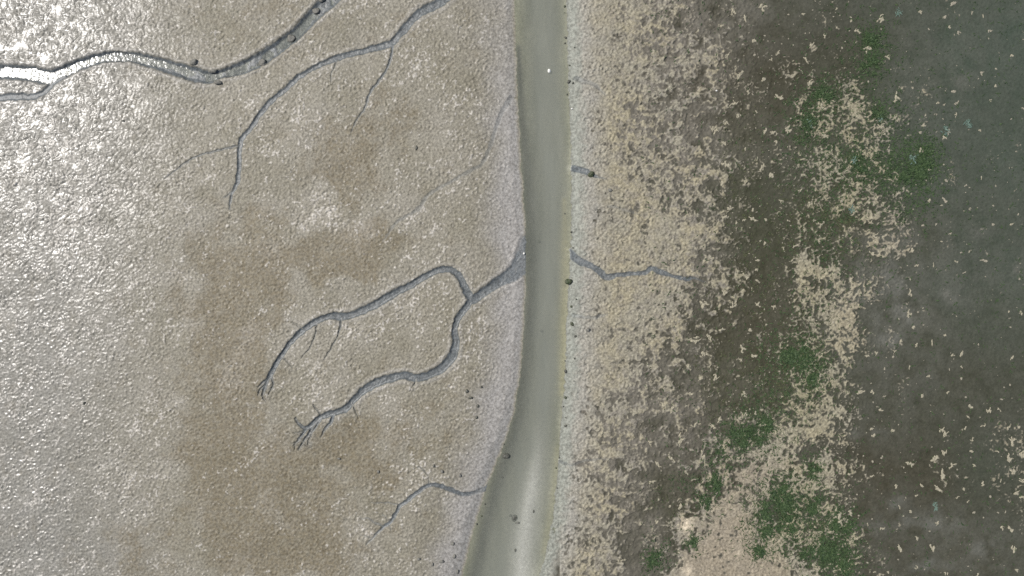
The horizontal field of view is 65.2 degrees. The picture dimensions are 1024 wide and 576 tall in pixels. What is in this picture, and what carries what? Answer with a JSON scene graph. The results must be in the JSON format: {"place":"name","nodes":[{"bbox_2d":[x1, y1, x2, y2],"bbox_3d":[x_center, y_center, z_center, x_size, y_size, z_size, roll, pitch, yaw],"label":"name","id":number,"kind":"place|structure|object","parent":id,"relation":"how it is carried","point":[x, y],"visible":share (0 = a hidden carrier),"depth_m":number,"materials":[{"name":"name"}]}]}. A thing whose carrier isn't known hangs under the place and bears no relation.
{"place":"outdoors","nodes":[
{"label":"outdoors","id":0,"kind":"place"},
{"bbox_2d":[0,0,571,575],"bbox_3d":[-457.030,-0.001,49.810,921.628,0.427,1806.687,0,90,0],"label":"mudflat","id":1,"kind":"structure","parent":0,"point":[148,314],"depth_m":49.71,"materials":[{"name":"grey soil"}]},
{"bbox_2d":[0,75,67,101],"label":"creek bed","id":2,"kind":"object","parent":1,"relation":"in","point":[12,96],"visible":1,"depth_m":49.77,"materials":[{"name":"grey soil"}]},
{"bbox_2d":[0,0,340,85],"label":"creek bed","id":3,"kind":"object","parent":1,"relation":"in","point":[267,53],"visible":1,"depth_m":49.88,"materials":[{"name":"grey soil"}]},
{"bbox_2d":[259,58,265,65],"bbox_3d":[-15.524,-14.013,49.744,0.485,0.176,0.545,0,90,0],"label":"mud clod","id":4,"kind":"object","parent":3,"relation":"on","point":[262,61],"visible":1,"depth_m":49.71,"materials":[{"name":"grey soil"}]},
{"bbox_2d":[287,34,294,42],"bbox_3d":[-13.761,-15.562,49.850,0.506,0.181,0.518,22,90,0],"label":"mud clod","id":5,"kind":"object","parent":3,"relation":"on","point":[291,38],"visible":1,"depth_m":49.81,"materials":[{"name":"grey soil"}]},
{"bbox_2d":[312,8,319,13],"bbox_3d":[-12.199,-17.265,49.818,0.463,0.161,0.386,0,90,0],"label":"mud clod","id":6,"kind":"object","parent":3,"relation":"on","point":[316,11],"visible":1,"depth_m":49.78,"materials":[{"name":"grey soil"}]},
{"bbox_2d":[190,59,196,64],"bbox_3d":[-19.783,-14.035,49.604,0.492,0.181,0.411,0,90,0],"label":"mud clod","id":7,"kind":"object","parent":1,"relation":"on","point":[193,61],"visible":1,"depth_m":49.57,"materials":[{"name":"grey soil"}]},
{"bbox_2d":[214,80,221,84],"bbox_3d":[-18.274,-12.756,49.616,0.531,0.182,0.299,0,90,0],"label":"mud clod","id":8,"kind":"object","parent":1,"relation":"on","point":[217,82],"visible":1,"depth_m":49.59,"materials":[{"name":"grey soil"}]},
{"bbox_2d":[163,0,449,209],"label":"creek bed","id":9,"kind":"object","parent":1,"relation":"in","point":[418,14],"visible":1,"depth_m":49.76,"materials":[{"name":"grey soil"}]},
{"bbox_2d":[257,235,526,449],"bbox_3d":[-7.015,2.530,49.825,19.489,0.360,7.589,-30,90,0],"label":"creek bed","id":10,"kind":"object","parent":1,"relation":"in","point":[515,271],"visible":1,"depth_m":49.81,"materials":[{"name":"grey soil"}]},
{"bbox_2d":[361,466,487,544],"bbox_3d":[-5.937,12.870,49.825,8.636,0.356,3.210,-24,90,0],"label":"creek bed","id":11,"kind":"object","parent":1,"relation":"in","point":[420,490],"visible":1,"depth_m":49.76,"materials":[{"name":"grey soil"}]},
{"bbox_2d":[382,95,513,241],"bbox_3d":[-3.525,-7.014,49.826,1.784,0.344,12.258,42,90,0],"label":"creek bed","id":12,"kind":"object","parent":1,"relation":"in","point":[504,107],"visible":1,"depth_m":49.74,"materials":[{"name":"beige soil"}]},
{"bbox_2d":[463,0,571,575],"bbox_3d":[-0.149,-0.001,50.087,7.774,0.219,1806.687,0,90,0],"label":"channel bed","id":13,"kind":"object","parent":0,"point":[496,529],"visible":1,"depth_m":50.08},
{"bbox_2d":[503,453,509,458],"bbox_3d":[-0.370,10.500,49.967,0.480,0.157,0.336,0,90,0],"label":"boulder","id":14,"kind":"object","parent":13,"relation":"on","point":[506,455],"visible":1,"depth_m":49.93,"materials":[{"name":"stone"}]},
{"bbox_2d":[499,0,557,571],"bbox_3d":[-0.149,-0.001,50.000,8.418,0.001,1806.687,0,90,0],"label":"channel water","id":15,"kind":"structure","parent":0,"point":[547,111],"depth_m":50.00,"materials":[{"name":"grey liquid"}]},
{"bbox_2d":[570,165,606,178],"bbox_3d":[4.808,-7.203,49.919,2.414,0.178,0.503,15,90,0],"label":"creek bed","id":16,"kind":"object","parent":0,"point":[578,169],"visible":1,"depth_m":49.96,"materials":[{"name":"grey soil"}]},
{"bbox_2d":[558,76,642,466],"bbox_3d":[5.675,-0.962,49.904,4.669,0.202,24.382,2,90,0],"label":"creek bed","id":17,"kind":"object","parent":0,"point":[596,86],"visible":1,"depth_m":49.89,"materials":[{"name":"beige soil"}]},
{"bbox_2d":[569,249,703,281],"bbox_3d":[7.672,-0.853,49.913,8.710,0.200,1.539,12,90,0],"label":"creek bed","id":18,"kind":"object","parent":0,"point":[581,261],"visible":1,"depth_m":49.93,"materials":[{"name":"grey soil"}]},
{"bbox_2d":[539,0,1023,575],"bbox_3d":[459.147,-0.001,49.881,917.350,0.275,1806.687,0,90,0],"label":"sand flat","id":19,"kind":"structure","parent":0,"point":[601,510],"depth_m":49.89,"materials":[{"name":"beige sand"}]},
{"bbox_2d":[565,279,571,284],"bbox_3d":[3.529,-0.405,49.903,0.476,0.219,0.396,23,90,0],"label":"boulder","id":20,"kind":"object","parent":19,"relation":"on","point":[568,281],"visible":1,"depth_m":49.87,"materials":[{"name":"stone"}]},
{"bbox_2d":[645,549,662,571],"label":"seaweed clump","id":21,"kind":"object","parent":19,"relation":"on","point":[650,560],"visible":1,"depth_m":49.84,"materials":[{"name":"green plant"}]},
{"bbox_2d":[677,432,685,446],"bbox_3d":[10.466,9.460,49.882,0.550,0.145,0.868,36,90,0],"label":"sand scrap","id":22,"kind":"object","parent":19,"relation":"on","point":[680,441],"visible":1,"depth_m":49.88,"materials":[{"name":"beige sand"}]},
{"bbox_2d":[681,535,698,550],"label":"seaweed clump","id":23,"kind":"object","parent":19,"relation":"on","point":[693,540],"visible":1,"depth_m":49.81,"materials":[{"name":"green plant"}]},
{"bbox_2d":[686,336,701,343],"bbox_3d":[11.344,3.239,49.887,0.987,0.148,0.525,0,90,0],"label":"sand scrap","id":24,"kind":"object","parent":19,"relation":"on","point":[692,340],"visible":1,"depth_m":49.89,"materials":[{"name":"beige sand"}]},
{"bbox_2d":[701,450,705,463],"bbox_3d":[11.937,10.547,49.868,0.336,0.175,0.903,0,90,0],"label":"sand scrap","id":25,"kind":"object","parent":19,"relation":"on","point":[703,457],"visible":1,"depth_m":49.86,"materials":[{"name":"beige sand"}]},
{"bbox_2d":[699,301,709,308],"bbox_3d":[12.005,1.050,49.865,0.651,0.205,0.525,0,90,0],"label":"sand scrap","id":26,"kind":"object","parent":19,"relation":"on","point":[702,305],"visible":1,"depth_m":49.88,"materials":[{"name":"beige sand"}]},
{"bbox_2d":[698,493,712,510],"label":"seaweed clump","id":27,"kind":"object","parent":19,"relation":"on","point":[707,500],"visible":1,"depth_m":49.83,"materials":[{"name":"green plant"}]},
{"bbox_2d":[721,161,731,166],"bbox_3d":[13.340,-7.736,49.851,0.719,0.116,0.416,25,90,0],"label":"sand scrap","id":28,"kind":"object","parent":19,"relation":"on","point":[728,164],"visible":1,"depth_m":49.84,"materials":[{"name":"beige sand"}]},
{"bbox_2d":[726,426,775,457],"bbox_3d":[14.711,9.522,49.832,2.839,0.241,2.221,42,90,0],"label":"seaweed clump","id":29,"kind":"object","parent":19,"relation":"on","point":[743,445],"visible":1,"depth_m":49.85,"materials":[{"name":"green plant"}]},
{"bbox_2d":[751,544,768,562],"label":"seaweed clump","id":30,"kind":"object","parent":19,"relation":"on","point":[761,553],"visible":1,"depth_m":49.80,"materials":[{"name":"green plant"}]},
{"bbox_2d":[757,413,776,439],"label":"seaweed clump","id":31,"kind":"object","parent":19,"relation":"on","point":[769,423],"visible":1,"depth_m":49.85,"materials":[{"name":"green plant"}]},
{"bbox_2d":[771,490,796,516],"bbox_3d":[16.942,13.373,49.840,1.812,0.222,1.892,0,90,0],"label":"seaweed clump","id":32,"kind":"object","parent":19,"relation":"on","point":[786,504],"visible":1,"depth_m":49.85,"materials":[{"name":"green plant"}]},
{"bbox_2d":[774,512,799,536],"bbox_3d":[17.069,14.716,49.825,1.772,0.239,1.648,0,90,0],"label":"seaweed clump","id":33,"kind":"object","parent":19,"relation":"on","point":[790,527],"visible":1,"depth_m":49.82,"materials":[{"name":"green plant"}]},
{"bbox_2d":[778,347,800,367],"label":"seaweed clump","id":34,"kind":"object","parent":19,"relation":"on","point":[789,359],"visible":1,"depth_m":49.86,"materials":[{"name":"green plant"}]},
{"bbox_2d":[795,343,815,377],"bbox_3d":[18.333,4.506,49.847,1.409,0.191,2.255,0,90,0],"label":"seaweed clump","id":35,"kind":"object","parent":19,"relation":"on","point":[803,350],"visible":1,"depth_m":49.85,"materials":[{"name":"green plant"}]},
{"bbox_2d":[797,112,818,137],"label":"seaweed clump","id":36,"kind":"object","parent":19,"relation":"on","point":[805,123],"visible":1,"depth_m":49.85,"materials":[{"name":"green plant"}]},
{"bbox_2d":[806,372,818,389],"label":"seaweed clump","id":37,"kind":"object","parent":19,"relation":"on","point":[811,379],"visible":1,"depth_m":49.83,"materials":[{"name":"green plant"}]},
{"bbox_2d":[805,495,823,516],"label":"seaweed clump","id":38,"kind":"object","parent":19,"relation":"on","point":[813,511],"visible":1,"depth_m":49.87,"materials":[{"name":"green plant"}]},
{"bbox_2d":[808,462,822,480],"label":"seaweed clump","id":39,"kind":"object","parent":19,"relation":"on","point":[813,469],"visible":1,"depth_m":49.84,"materials":[{"name":"green plant"}]},
{"bbox_2d":[812,534,840,565],"bbox_3d":[19.609,16.310,49.818,1.842,0.208,1.991,0,90,0],"label":"seaweed clump","id":40,"kind":"object","parent":19,"relation":"on","point":[823,548],"visible":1,"depth_m":49.83,"materials":[{"name":"green plant"}]},
{"bbox_2d":[639,0,1023,575],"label":"algae cover","id":41,"kind":"object","parent":19,"relation":"on","point":[793,272],"visible":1,"depth_m":49.89,"materials":[{"name":"green plant"}]},
{"bbox_2d":[708,471,722,495],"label":"seaweed clump","id":42,"kind":"object","parent":41,"relation":"on","point":[716,487],"visible":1,"depth_m":49.85,"materials":[{"name":"green plant"}]},
{"bbox_2d":[754,499,772,524],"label":"seaweed clump","id":43,"kind":"object","parent":41,"relation":"on","point":[764,515],"visible":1,"depth_m":49.82,"materials":[{"name":"green plant"}]},
{"bbox_2d":[758,524,774,540],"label":"seaweed clump","id":44,"kind":"object","parent":41,"relation":"on","point":[768,530],"visible":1,"depth_m":49.80,"materials":[{"name":"green plant"}]},
{"bbox_2d":[768,481,789,498],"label":"seaweed clump","id":45,"kind":"object","parent":41,"relation":"on","point":[781,490],"visible":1,"depth_m":49.80,"materials":[{"name":"green plant"}]},
{"bbox_2d":[797,543,816,560],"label":"seaweed clump","id":46,"kind":"object","parent":41,"relation":"on","point":[804,553],"visible":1,"depth_m":49.83,"materials":[{"name":"green plant"}]},
{"bbox_2d":[813,79,836,102],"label":"seaweed clump","id":47,"kind":"object","parent":41,"relation":"on","point":[827,96],"visible":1,"depth_m":49.85,"materials":[{"name":"green plant"}]},
{"bbox_2d":[897,171,910,183],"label":"seaweed clump","id":48,"kind":"object","parent":41,"relation":"on","point":[903,176],"visible":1,"depth_m":49.87,"materials":[{"name":"green plant"}]},
{"bbox_2d":[833,511,841,522],"bbox_3d":[20.320,14.328,49.890,0.546,0.153,0.777,0,90,0],"label":"sand scrap","id":49,"kind":"object","parent":19,"relation":"on","point":[839,516],"visible":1,"depth_m":49.90,"materials":[{"name":"beige sand"}]},
{"bbox_2d":[823,508,857,532],"bbox_3d":[20.333,14.680,49.844,2.100,0.211,1.725,43,90,0],"label":"seaweed clump","id":50,"kind":"object","parent":19,"relation":"on","point":[835,526],"visible":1,"depth_m":49.85,"materials":[{"name":"green plant"}]},
{"bbox_2d":[836,552,858,575],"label":"seaweed clump","id":51,"kind":"object","parent":19,"relation":"on","point":[843,566],"visible":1,"depth_m":49.82,"materials":[{"name":"green plant"}]},
{"bbox_2d":[680,1,1023,574],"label":"shell grit","id":52,"kind":"object","parent":19,"relation":"on","point":[833,322],"visible":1,"depth_m":49.89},
{"bbox_2d":[849,150,869,179],"bbox_3d":[21.641,-7.714,49.816,1.311,0.241,2.102,-25,90,0],"label":"seaweed clump","id":53,"kind":"object","parent":19,"relation":"on","point":[862,168],"visible":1,"depth_m":49.83,"materials":[{"name":"green plant"}]},
{"bbox_2d":[871,106,887,122],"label":"seaweed clump","id":54,"kind":"object","parent":19,"relation":"on","point":[877,113],"visible":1,"depth_m":49.84,"materials":[{"name":"green plant"}]},
{"bbox_2d":[1007,453,1013,462],"bbox_3d":[31.011,10.604,49.887,0.421,0.077,0.535,-43,90,0],"label":"sand scrap","id":55,"kind":"object","parent":19,"relation":"on","point":[1009,459],"visible":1,"depth_m":49.88,"materials":[{"name":"beige sand"}]},
{"bbox_2d":[1009,436,1016,446],"bbox_3d":[31.223,9.576,49.887,0.504,0.103,0.630,0,90,0],"label":"sand scrap","id":56,"kind":"object","parent":19,"relation":"on","point":[1012,442],"visible":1,"depth_m":49.89,"materials":[{"name":"beige sand"}]},
{"bbox_2d":[656,0,1023,575],"bbox_3d":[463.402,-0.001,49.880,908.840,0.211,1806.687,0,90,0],"label":"dark mud","id":57,"kind":"structure","parent":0,"point":[983,113],"depth_m":49.92,"materials":[{"name":"soil"}]},
{"bbox_2d":[642,4,912,552],"bbox_3d":[16.849,-0.636,49.871,15.341,0.217,35.736,8,90,0],"label":"weed cover","id":58,"kind":"object","parent":57,"relation":"on","point":[724,355],"visible":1,"depth_m":49.90,"materials":[{"name":"plant"}]},
{"bbox_2d":[860,54,879,69],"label":"seaweed clump","id":59,"kind":"object","parent":57,"relation":"on","point":[875,60],"visible":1,"depth_m":49.85,"materials":[{"name":"green plant"}]},
{"bbox_2d":[861,28,880,46],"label":"seaweed clump","id":60,"kind":"object","parent":57,"relation":"on","point":[869,37],"visible":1,"depth_m":49.85,"materials":[{"name":"green plant"}]},
{"bbox_2d":[907,157,937,182],"bbox_3d":[25.580,-7.383,49.873,2.006,0.140,1.625,0,90,0],"label":"seaweed clump","id":61,"kind":"object","parent":57,"relation":"on","point":[919,170],"visible":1,"depth_m":49.86,"materials":[{"name":"green plant"}]},
{"bbox_2d":[915,145,934,162],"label":"seaweed clump","id":62,"kind":"object","parent":57,"relation":"on","point":[926,153],"visible":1,"depth_m":49.84,"materials":[{"name":"green plant"}]},
{"bbox_2d":[930,455,938,461],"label":"sand scrap","id":63,"kind":"object","parent":57,"relation":"on","point":[936,457],"visible":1,"depth_m":49.87,"materials":[{"name":"beige sand"}]},
{"bbox_2d":[941,468,944,479],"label":"sand scrap","id":64,"kind":"object","parent":57,"relation":"on","point":[942,475],"visible":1,"depth_m":49.87,"materials":[{"name":"beige sand"}]},
{"bbox_2d":[963,119,971,127],"bbox_3d":[28.494,-10.248,49.889,0.602,0.104,0.544,31,90,0],"label":"sea lettuce","id":65,"kind":"object","parent":57,"relation":"on","point":[968,123],"visible":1,"depth_m":49.88,"materials":[{"name":"plant"}]}
]}

